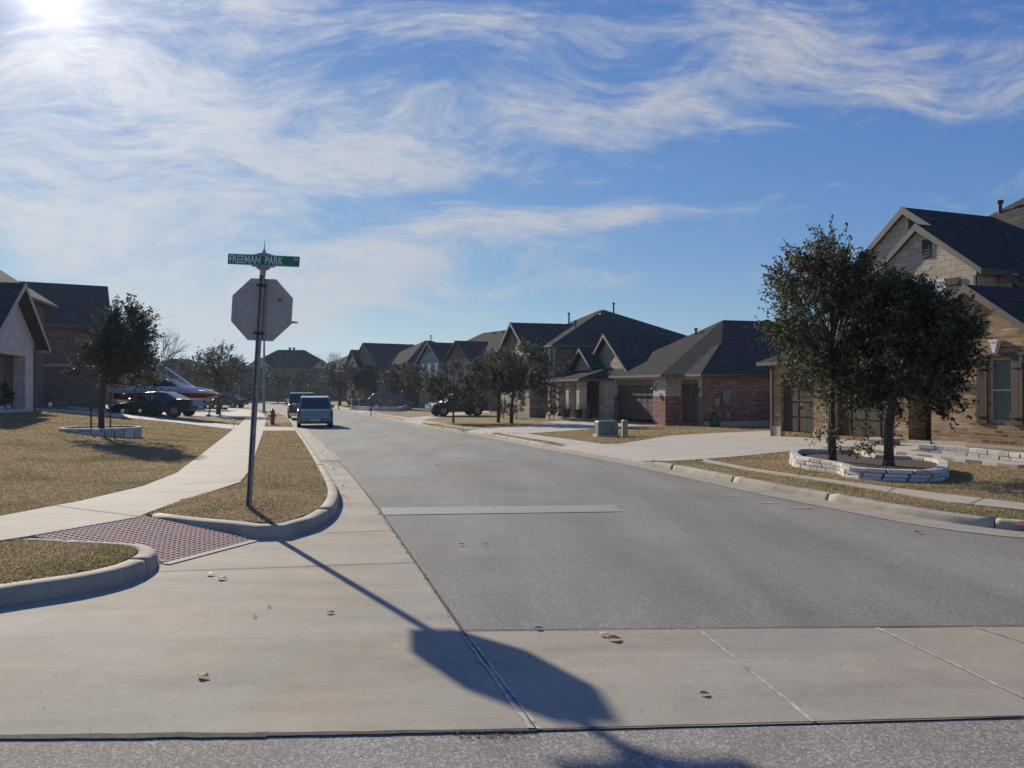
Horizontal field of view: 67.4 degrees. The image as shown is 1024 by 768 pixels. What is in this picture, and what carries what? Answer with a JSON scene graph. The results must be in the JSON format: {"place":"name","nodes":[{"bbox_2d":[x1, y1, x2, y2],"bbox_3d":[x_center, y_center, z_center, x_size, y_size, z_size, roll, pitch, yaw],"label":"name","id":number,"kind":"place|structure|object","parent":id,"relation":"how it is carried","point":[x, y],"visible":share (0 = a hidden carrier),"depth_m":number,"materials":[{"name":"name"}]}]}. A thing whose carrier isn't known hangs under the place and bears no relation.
{"place":"outdoors","nodes":[
{"label":"outdoors","id":0,"kind":"place"},
{"bbox_2d":[0,540,136,583],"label":"lawn","id":1,"kind":"structure","parent":0,"point":[59,574],"depth_m":6.21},
{"bbox_2d":[0,407,265,541],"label":"pavement","id":2,"kind":"structure","parent":0,"point":[211,466],"depth_m":9.82,"materials":[{"name":"concrete"}]},
{"bbox_2d":[36,408,237,428],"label":"path","id":3,"kind":"structure","parent":0,"point":[217,425],"depth_m":39.71,"materials":[{"name":"concrete"}]},
{"bbox_2d":[68,405,250,417],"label":"driveway","id":4,"kind":"structure","parent":0,"point":[231,413],"depth_m":61.36,"materials":[{"name":"concrete"}]},
{"bbox_2d":[107,391,206,416],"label":"parked car","id":5,"kind":"object","parent":4,"relation":"on","point":[173,404],"visible":0.88,"depth_m":43.51,"materials":[{"name":"paint"}]},
{"bbox_2d":[156,327,192,369],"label":"bare tree","id":6,"kind":"object","parent":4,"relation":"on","point":[169,355],"visible":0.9,"depth_m":59.87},
{"bbox_2d":[148,398,226,416],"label":"boat trailer","id":7,"kind":"object","parent":4,"relation":"on","point":[209,408],"visible":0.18,"depth_m":47.22,"materials":[{"name":"black paint"}]},
{"bbox_2d":[112,358,219,402],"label":"wakeboard boat","id":8,"kind":"object","parent":7,"relation":"on","point":[188,390],"visible":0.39,"depth_m":46.75,"materials":[{"name":"white plastic"}]},
{"bbox_2d":[205,395,248,407],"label":"parked car","id":9,"kind":"object","parent":4,"relation":"on","point":[236,401],"visible":0.62,"depth_m":87.05,"materials":[{"name":"paint"}]},
{"bbox_2d":[0,405,326,523],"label":"lawn","id":10,"kind":"structure","parent":0,"point":[281,418],"depth_m":13.37,"materials":[{"name":"plant"}]},
{"bbox_2d":[0,381,17,409],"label":"shrub","id":11,"kind":"object","parent":10,"relation":"on","point":[7,394],"visible":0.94,"depth_m":30.55,"materials":[{"name":"green plant"}]},
{"bbox_2d":[71,427,127,435],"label":"bed soil","id":12,"kind":"structure","parent":10,"relation":"on","point":[100,430],"depth_m":23.07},
{"bbox_2d":[90,396,91,428],"bbox_3d":[-12.592,0.981,22.974,0.052,1.250,0.052,0,0,0],"label":"tree stake","id":13,"kind":"object","parent":12,"relation":"on","point":[90,412],"visible":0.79,"depth_m":22.96,"materials":[{"name":"wood"}]},
{"bbox_2d":[59,425,141,437],"bbox_3d":[-12.310,1.520,23.027,2.238,0.470,2.120,0,0,0],"label":"tree ring","id":14,"kind":"object","parent":12,"relation":"on","point":[133,431],"visible":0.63,"depth_m":22.36,"materials":[{"name":"stone"}]},
{"bbox_2d":[56,293,173,428],"bbox_3d":[-11.887,-0.611,23.176,3.077,4.336,3.320,0,0,-44],"label":"oak tree","id":15,"kind":"object","parent":10,"relation":"on","point":[117,343],"visible":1,"depth_m":22.85,"materials":[{"name":"green plant"}]},
{"bbox_2d":[186,338,253,414],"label":"oak tree","id":16,"kind":"object","parent":10,"relation":"on","point":[220,380],"visible":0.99,"depth_m":61.84,"materials":[{"name":"green plant"}]},
{"bbox_2d":[228,241,299,506],"bbox_3d":[-2.878,-0.074,8.660,0.830,3.100,0.110,3,-1,4],"label":"stop sign","id":17,"kind":"object","parent":10,"relation":"on","point":[262,306],"visible":1,"depth_m":8.69,"materials":[{"name":"metal"}]},
{"bbox_2d":[268,408,276,424],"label":"fire hydrant","id":18,"kind":"object","parent":10,"relation":"on","point":[272,415],"visible":0.91,"depth_m":43.33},
{"bbox_2d":[261,321,297,412],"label":"street lamp","id":19,"kind":"object","parent":10,"relation":"on","point":[263,407],"visible":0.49,"depth_m":68.92,"materials":[{"name":"metal"}]},
{"bbox_2d":[0,462,527,734],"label":"concrete apron","id":20,"kind":"object","parent":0,"point":[162,637],"visible":0.8,"depth_m":4.40,"materials":[{"name":"concrete"}]},
{"bbox_2d":[0,538,158,606],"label":"kerb","id":21,"kind":"structure","parent":20,"relation":"on","point":[143,561],"depth_m":5.65,"materials":[{"name":"concrete"}]},
{"bbox_2d":[0,731,268,738],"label":"joint line","id":22,"kind":"object","parent":20,"relation":"on","point":[129,735],"visible":1,"depth_m":3.30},
{"bbox_2d":[35,515,249,563],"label":"kerb ramp","id":23,"kind":"structure","parent":20,"relation":"on","point":[176,539],"depth_m":7.39,"materials":[{"name":"brick"}]},
{"bbox_2d":[31,515,251,562],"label":"tactile domes","id":24,"kind":"structure","parent":23,"relation":"on","point":[153,536],"depth_m":7.40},
{"bbox_2d":[164,539,258,563],"bbox_3d":[-2.721,1.528,7.041,0.090,0.001,1.139,0,0,22],"label":"ramp border","id":25,"kind":"object","parent":20,"relation":"on","point":[208,552],"visible":1,"depth_m":7.00,"materials":[{"name":"concrete"}]},
{"bbox_2d":[169,562,407,570],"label":"joint line","id":26,"kind":"object","parent":20,"relation":"on","point":[289,566],"visible":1,"depth_m":6.43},
{"bbox_2d":[267,728,536,735],"bbox_3d":[-0.472,1.509,3.333,1.164,0.001,0.037,0,0,-2],"label":"joint line","id":27,"kind":"object","parent":20,"relation":"on","point":[379,732],"visible":1,"depth_m":3.33,"materials":[{"name":"concrete"}]},
{"bbox_2d":[378,508,463,629],"bbox_3d":[-0.990,1.535,7.170,0.025,0.007,5.044,0,0,-16],"label":"joint line","id":28,"kind":"object","parent":20,"relation":"on","point":[439,596],"visible":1,"depth_m":5.96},
{"bbox_2d":[459,630,540,729],"bbox_3d":[-0.105,1.513,4.044,0.057,0.001,1.434,0,0,-17],"label":"joint sealant line","id":29,"kind":"object","parent":20,"relation":"on","point":[517,708],"visible":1,"depth_m":3.82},
{"bbox_2d":[462,630,535,727],"bbox_3d":[-0.102,1.509,4.045,0.010,0.001,1.434,0,0,-17],"label":"joint line","id":30,"kind":"object","parent":29,"relation":"on","point":[499,680],"visible":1,"depth_m":3.87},
{"bbox_2d":[263,427,295,430],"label":"path","id":31,"kind":"structure","parent":0,"point":[279,428],"depth_m":36.83,"materials":[{"name":"concrete"}]},
{"bbox_2d":[248,401,373,413],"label":"pavement","id":32,"kind":"structure","parent":0,"point":[284,402],"depth_m":111.77,"materials":[{"name":"concrete"}]},
{"bbox_2d":[260,365,289,401],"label":"oak tree","id":33,"kind":"object","parent":32,"relation":"on","point":[281,379],"visible":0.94,"depth_m":111.86,"materials":[{"name":"green plant"}]},
{"bbox_2d":[346,394,366,405],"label":"shrub","id":34,"kind":"object","parent":32,"relation":"on","point":[354,397],"visible":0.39,"depth_m":81.84,"materials":[{"name":"green plant"}]},
{"bbox_2d":[325,352,342,362],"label":"bare tree","id":35,"kind":"object","parent":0,"point":[334,356],"visible":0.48,"depth_m":149.93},
{"bbox_2d":[349,410,380,412],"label":"driveway","id":36,"kind":"structure","parent":0,"point":[363,411],"depth_m":74.25,"materials":[{"name":"concrete"}]},
{"bbox_2d":[351,399,357,408],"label":"wheelie bin","id":37,"kind":"object","parent":36,"relation":"on","point":[354,402],"visible":0.68,"depth_m":79.68,"materials":[{"name":"plastic"}]},
{"bbox_2d":[365,393,414,406],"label":"parked car","id":38,"kind":"object","parent":36,"relation":"on","point":[385,399],"visible":0.83,"depth_m":79.04,"materials":[{"name":"grey paint"}]},
{"bbox_2d":[376,413,483,429],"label":"pavement","id":39,"kind":"structure","parent":0,"point":[428,422],"depth_m":47.96,"materials":[{"name":"concrete"}]},
{"bbox_2d":[402,410,489,424],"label":"driveway","id":40,"kind":"structure","parent":0,"point":[418,422],"depth_m":57.44,"materials":[{"name":"concrete"}]},
{"bbox_2d":[424,394,488,415],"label":"parked car","id":41,"kind":"object","parent":40,"relation":"on","point":[476,409],"visible":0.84,"depth_m":61.26,"materials":[{"name":"black paint"}]},
{"bbox_2d":[0,718,1023,767],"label":"cross street","id":42,"kind":"structure","parent":0,"point":[996,743],"depth_m":3.18,"materials":[{"name":"asphalt"}]},
{"bbox_2d":[0,0,1023,365],"label":"sky","id":43,"kind":"structure","parent":0,"point":[449,171],"materials":[{"name":"blue"}]},
{"bbox_2d":[0,400,1023,582],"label":"lawn","id":44,"kind":"structure","parent":0,"point":[482,418],"depth_m":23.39,"materials":[{"name":"plant"}]},
{"bbox_2d":[305,384,322,395],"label":"shrub","id":45,"kind":"object","parent":44,"relation":"on","point":[314,391],"visible":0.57,"depth_m":119.54,"materials":[{"name":"green plant"}]},
{"bbox_2d":[329,356,347,399],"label":"hip house","id":46,"kind":"structure","parent":44,"relation":"on","point":[335,395],"depth_m":129.59,"materials":[{"name":"brown brick"}]},
{"bbox_2d":[320,355,361,404],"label":"oak tree","id":47,"kind":"object","parent":44,"relation":"on","point":[339,380],"visible":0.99,"depth_m":97.74,"materials":[{"name":"green plant"}]},
{"bbox_2d":[350,406,411,410],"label":"driveway","id":48,"kind":"structure","parent":44,"relation":"on","point":[367,408],"depth_m":75.24,"materials":[{"name":"concrete"}]},
{"bbox_2d":[376,368,404,406],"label":"oak tree","id":49,"kind":"object","parent":44,"relation":"on","point":[384,380],"visible":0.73,"depth_m":83.55,"materials":[{"name":"green plant"}]},
{"bbox_2d":[386,362,432,402],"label":"oak tree","id":50,"kind":"object","parent":44,"relation":"on","point":[413,371],"visible":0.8,"depth_m":81.57,"materials":[{"name":"green plant"}]},
{"bbox_2d":[419,356,485,422],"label":"oak tree","id":51,"kind":"object","parent":44,"relation":"on","point":[471,386],"visible":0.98,"depth_m":46.72,"materials":[{"name":"green plant"}]},
{"bbox_2d":[468,344,535,422],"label":"oak tree","id":52,"kind":"object","parent":44,"relation":"on","point":[486,355],"visible":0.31,"depth_m":47.83,"materials":[{"name":"green plant"}]},
{"bbox_2d":[502,395,524,417],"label":"shrub","id":53,"kind":"object","parent":44,"relation":"on","point":[515,409],"visible":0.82,"depth_m":55.97,"materials":[{"name":"green plant"}]},
{"bbox_2d":[472,337,572,423],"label":"oak tree","id":54,"kind":"object","parent":44,"relation":"on","point":[537,358],"visible":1,"depth_m":45.52,"materials":[{"name":"green plant"}]},
{"bbox_2d":[538,388,563,419],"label":"shrub","id":55,"kind":"object","parent":44,"relation":"on","point":[554,408],"visible":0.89,"depth_m":52.85,"materials":[{"name":"green plant"}]},
{"bbox_2d":[593,420,619,436],"bbox_3d":[3.534,1.707,28.746,0.880,0.660,0.640,0,0,-8],"label":"transformer box","id":56,"kind":"object","parent":44,"relation":"on","point":[608,428],"visible":0.97,"depth_m":28.48,"materials":[{"name":"metal"}]},
{"bbox_2d":[621,420,627,435],"bbox_3d":[4.247,1.702,28.957,0.220,0.700,0.200,0,0,-8],"label":"utility pedestal","id":57,"kind":"object","parent":44,"relation":"on","point":[624,427],"visible":0.8,"depth_m":28.87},
{"bbox_2d":[497,303,824,426],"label":"brick house","id":58,"kind":"structure","parent":44,"relation":"on","point":[621,368],"depth_m":47.21,"materials":[{"name":"brick"}]},
{"bbox_2d":[573,404,583,417],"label":"plant pot","id":59,"kind":"object","parent":58,"relation":"on","point":[578,413],"visible":0.98,"depth_m":49.37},
{"bbox_2d":[618,384,652,420],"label":"garage door","id":60,"kind":"structure","parent":58,"relation":"in","point":[630,405],"depth_m":46.95,"materials":[{"name":"black metal"}]},
{"bbox_2d":[683,384,698,422],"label":"door","id":61,"kind":"structure","parent":58,"relation":"in","point":[690,396],"depth_m":42.22,"materials":[{"name":"wood"}]},
{"bbox_2d":[710,414,719,426],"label":"garden bin","id":62,"kind":"object","parent":44,"relation":"on","point":[714,421],"visible":0.95,"depth_m":40.31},
{"bbox_2d":[789,448,948,481],"bbox_3d":[6.450,1.579,13.922,2.382,0.496,4.373,0,0,0],"label":"planting bed","id":63,"kind":"object","parent":44,"relation":"on","point":[939,471],"visible":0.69,"depth_m":12.53,"materials":[{"name":"stone"}]},
{"bbox_2d":[800,454,937,468],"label":"bed soil","id":64,"kind":"structure","parent":63,"relation":"in","point":[864,461],"depth_m":13.55,"materials":[{"name":"soil"}]},
{"bbox_2d":[750,214,939,460],"bbox_3d":[5.685,-0.747,13.608,2.987,4.380,3.431,0,0,0],"label":"oak tree","id":65,"kind":"object","parent":64,"relation":"on","point":[828,271],"visible":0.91,"depth_m":13.35,"materials":[{"name":"green plant"}]},
{"bbox_2d":[824,260,997,465],"bbox_3d":[6.718,-0.388,12.996,2.554,3.633,2.761,0,0,0],"label":"oak tree","id":66,"kind":"object","parent":64,"relation":"on","point":[937,343],"visible":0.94,"depth_m":12.57,"materials":[{"name":"green plant"}]},
{"bbox_2d":[756,197,1023,449],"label":"brick house","id":67,"kind":"structure","parent":44,"relation":"on","point":[981,257],"depth_m":23.95,"materials":[{"name":"brown brick"}]},
{"bbox_2d":[784,372,813,432],"bbox_3d":[10.419,0.665,27.815,0.100,2.160,1.700,0,0,-20],"label":"garage door","id":68,"kind":"structure","parent":67,"relation":"in","point":[797,418],"depth_m":27.86,"materials":[{"name":"brown wood"}]},
{"bbox_2d":[839,371,894,437],"bbox_3d":[11.492,0.647,24.870,0.100,2.160,2.470,0,0,-20],"label":"garage door","id":69,"kind":"structure","parent":67,"relation":"in","point":[878,424],"depth_m":24.97,"materials":[{"name":"brown wood"}]},
{"bbox_2d":[926,398,930,438],"bbox_3d":[12.790,0.877,23.062,0.050,1.600,0.810,0,0,-20],"label":"side door","id":70,"kind":"structure","parent":67,"relation":"in","point":[928,425],"depth_m":23.34,"materials":[{"name":"brown wood"}]},
{"bbox_2d":[925,279,944,294],"bbox_3d":[13.576,-2.679,24.609,0.060,1.270,0.760,0,0,-20],"label":"window","id":71,"kind":"structure","parent":67,"relation":"in","point":[939,282],"depth_m":24.45,"materials":[{"name":"glass"}]},
{"bbox_2d":[988,357,1010,425],"bbox_3d":[13.040,0.206,20.449,0.130,1.810,0.760,0,0,-20],"label":"window","id":72,"kind":"structure","parent":67,"relation":"in","point":[1000,374],"depth_m":20.50,"materials":[{"name":"glass"}]},
{"bbox_2d":[894,450,928,454],"bbox_3d":[9.302,1.624,18.034,0.505,0.090,0.780,0,0,-18],"label":"stepping stone","id":73,"kind":"object","parent":44,"relation":"on","point":[902,452],"visible":0.37,"depth_m":17.97,"materials":[{"name":"stone"}]},
{"bbox_2d":[907,452,946,457],"bbox_3d":[9.297,1.599,17.126,0.482,0.090,0.881,0,0,-20],"label":"stepping stone","id":74,"kind":"object","parent":44,"relation":"on","point":[925,454],"visible":0.44,"depth_m":17.18,"materials":[{"name":"stone"}]},
{"bbox_2d":[933,455,973,459],"bbox_3d":[9.396,1.576,16.265,0.491,0.090,0.842,0,0,-17],"label":"stepping stone","id":75,"kind":"object","parent":44,"relation":"on","point":[947,457],"visible":0.49,"depth_m":16.22,"materials":[{"name":"stone"}]},
{"bbox_2d":[918,444,1023,462],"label":"bed wall","id":76,"kind":"structure","parent":44,"relation":"on","point":[980,453],"depth_m":16.84,"materials":[{"name":"stone"}]},
{"bbox_2d":[953,457,1002,463],"bbox_3d":[9.358,1.552,15.380,0.493,0.090,0.875,0,0,-19],"label":"stepping stone","id":77,"kind":"object","parent":44,"relation":"on","point":[971,460],"visible":0.48,"depth_m":15.34,"materials":[{"name":"stone"}]},
{"bbox_2d":[982,461,1023,467],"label":"stepping stone","id":78,"kind":"object","parent":44,"relation":"on","point":[1009,464],"visible":0.85,"depth_m":14.44,"materials":[{"name":"stone"}]},
{"bbox_2d":[46,403,1023,735],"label":"street asphalt","id":79,"kind":"structure","parent":0,"point":[662,551],"depth_m":7.11,"materials":[{"name":"asphalt"}]},
{"bbox_2d":[106,368,153,404],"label":"hip house","id":80,"kind":"structure","parent":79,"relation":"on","point":[109,391],"depth_m":84.75,"materials":[{"name":"brown brick"}]},
{"bbox_2d":[116,343,163,385],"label":"oak tree","id":81,"kind":"object","parent":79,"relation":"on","point":[130,380],"visible":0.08,"depth_m":52.00,"materials":[{"name":"green plant"}]},
{"bbox_2d":[159,355,220,391],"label":"oak tree","id":82,"kind":"object","parent":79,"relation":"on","point":[183,366],"visible":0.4,"depth_m":79.18,"materials":[{"name":"green plant"}]},
{"bbox_2d":[148,405,339,538],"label":"kerb","id":83,"kind":"structure","parent":79,"relation":"on","point":[325,512],"depth_m":8.03,"materials":[{"name":"concrete"}]},
{"bbox_2d":[285,368,313,398],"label":"oak tree","id":84,"kind":"object","parent":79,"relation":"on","point":[295,380],"visible":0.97,"depth_m":111.43,"materials":[{"name":"green plant"}]},
{"bbox_2d":[285,393,313,418],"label":"parked pickup","id":85,"kind":"object","parent":79,"relation":"on","point":[293,400],"visible":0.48,"depth_m":56.84,"materials":[{"name":"black paint"}]},
{"bbox_2d":[277,412,340,460],"bbox_3d":[-20.570,2.324,61.483,6.544,0.668,94.027,0,0,-24],"label":"gutter strip","id":86,"kind":"object","parent":79,"relation":"on","point":[306,434],"visible":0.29,"depth_m":24.00,"materials":[{"name":"concrete"}]},
{"bbox_2d":[325,446,378,507],"bbox_3d":[-3.687,1.728,16.537,0.026,0.266,14.453,0,0,-16],"label":"joint line","id":87,"kind":"object","parent":86,"relation":"on","point":[354,479],"visible":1,"depth_m":12.59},
{"bbox_2d":[294,395,333,426],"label":"parked van","id":88,"kind":"object","parent":79,"relation":"on","point":[314,410],"visible":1,"depth_m":42.53,"materials":[{"name":"paint"}]},
{"bbox_2d":[379,505,621,514],"bbox_3d":[-0.139,1.557,9.529,2.969,0.010,0.612,0,0,-5],"label":"stop line","id":89,"kind":"object","parent":79,"relation":"on","point":[490,509],"visible":1,"depth_m":9.53,"materials":[{"name":"paint"}]},
{"bbox_2d":[490,397,513,417],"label":"shrub","id":90,"kind":"object","parent":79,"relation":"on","point":[501,407],"visible":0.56,"depth_m":57.40,"materials":[{"name":"green plant"}]},
{"bbox_2d":[12,427,1016,759],"bbox_3d":[-5.269,1.583,17.421,8.065,0.024,32.033,0,0,-27],"label":"grit","id":91,"kind":"object","parent":79,"relation":"on","point":[454,617],"visible":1,"depth_m":3.51,"materials":[{"name":"gravel"}]},
{"bbox_2d":[249,402,1023,530],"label":"kerb","id":92,"kind":"structure","parent":79,"relation":"on","point":[964,519],"depth_m":10.14,"materials":[{"name":"concrete"}]},
{"bbox_2d":[332,408,1023,537],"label":"gutter strip","id":93,"kind":"object","parent":79,"relation":"on","point":[892,516],"visible":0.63,"depth_m":10.57,"materials":[{"name":"concrete"}]},
{"bbox_2d":[465,625,1023,729],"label":"valley gutter","id":94,"kind":"object","parent":79,"relation":"on","point":[567,678],"visible":1,"depth_m":4.03,"materials":[{"name":"concrete"}]},
{"bbox_2d":[481,625,1018,629],"bbox_3d":[1.457,1.517,4.785,3.532,0.001,0.018,0,0,-2],"label":"joint line","id":95,"kind":"object","parent":94,"relation":"on","point":[761,627],"visible":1,"depth_m":4.79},
{"bbox_2d":[698,629,815,721],"bbox_3d":[1.255,1.513,4.090,0.026,0.001,1.342,0,0,-8],"label":"joint sealant line","id":96,"kind":"object","parent":94,"relation":"on","point":[797,708],"visible":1,"depth_m":3.86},
{"bbox_2d":[537,715,1023,729],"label":"joint line","id":97,"kind":"object","parent":94,"relation":"on","point":[781,722],"visible":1,"depth_m":3.42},
{"bbox_2d":[875,627,1023,697],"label":"joint sealant line","id":98,"kind":"object","parent":94,"relation":"on","point":[952,663],"visible":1,"depth_m":4.16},
{"bbox_2d":[458,420,661,434],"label":"driveway","id":99,"kind":"structure","parent":0,"point":[560,425],"depth_m":39.27,"materials":[{"name":"concrete"}]},
{"bbox_2d":[561,404,570,417],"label":"plant pot","id":100,"kind":"object","parent":99,"relation":"on","point":[565,412],"visible":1,"depth_m":50.38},
{"bbox_2d":[583,403,593,418],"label":"plant pot","id":101,"kind":"object","parent":99,"relation":"on","point":[587,413],"visible":1,"depth_m":48.39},
{"bbox_2d":[495,431,963,461],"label":"driveway","id":102,"kind":"structure","parent":0,"point":[673,448],"depth_m":21.80,"materials":[{"name":"concrete"}]},
{"bbox_2d":[865,437,903,444],"bbox_3d":[10.795,1.683,22.311,0.840,0.240,0.690,0,0,-20],"label":"entry step","id":103,"kind":"object","parent":102,"relation":"on","point":[871,440],"visible":0.45,"depth_m":22.13,"materials":[{"name":"concrete"}]},
{"bbox_2d":[703,459,1023,510],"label":"pavement","id":104,"kind":"structure","parent":0,"point":[966,500],"depth_m":10.25,"materials":[{"name":"concrete"}]},
{"bbox_3d":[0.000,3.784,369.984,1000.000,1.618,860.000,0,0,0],"label":"ground","id":105,"kind":"structure","parent":0,"visible":0},
{"bbox_2d":[0,270,57,412],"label":"stone house","id":106,"kind":"structure","parent":105,"relation":"on","point":[24,345],"depth_m":32.30,"materials":[{"name":"beige stone"}]},
{"bbox_2d":[0,355,12,408],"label":"garage door","id":107,"kind":"structure","parent":106,"relation":"in","point":[6,362],"depth_m":31.45,"materials":[{"name":"white metal"}]},
{"bbox_2d":[19,281,109,408],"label":"brick house","id":108,"kind":"structure","parent":105,"relation":"on","point":[60,389],"depth_m":45.88,"materials":[{"name":"brown brick"}]},
{"bbox_2d":[151,359,225,394],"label":"hip house","id":109,"kind":"structure","parent":105,"relation":"on","point":[191,361],"depth_m":123.15,"materials":[{"name":"brown brick"}]},
{"bbox_2d":[221,348,333,399],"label":"gabled house","id":110,"kind":"structure","parent":105,"relation":"on","point":[303,360],"depth_m":130.15,"materials":[{"name":"brick"}]},
{"bbox_2d":[342,335,433,405],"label":"gabled house","id":111,"kind":"structure","parent":105,"relation":"on","point":[372,361],"depth_m":99.10,"materials":[{"name":"brick"}]},
{"bbox_2d":[401,330,505,410],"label":"gabled house","id":112,"kind":"structure","parent":105,"relation":"on","point":[431,354],"depth_m":82.95,"materials":[{"name":"brick"}]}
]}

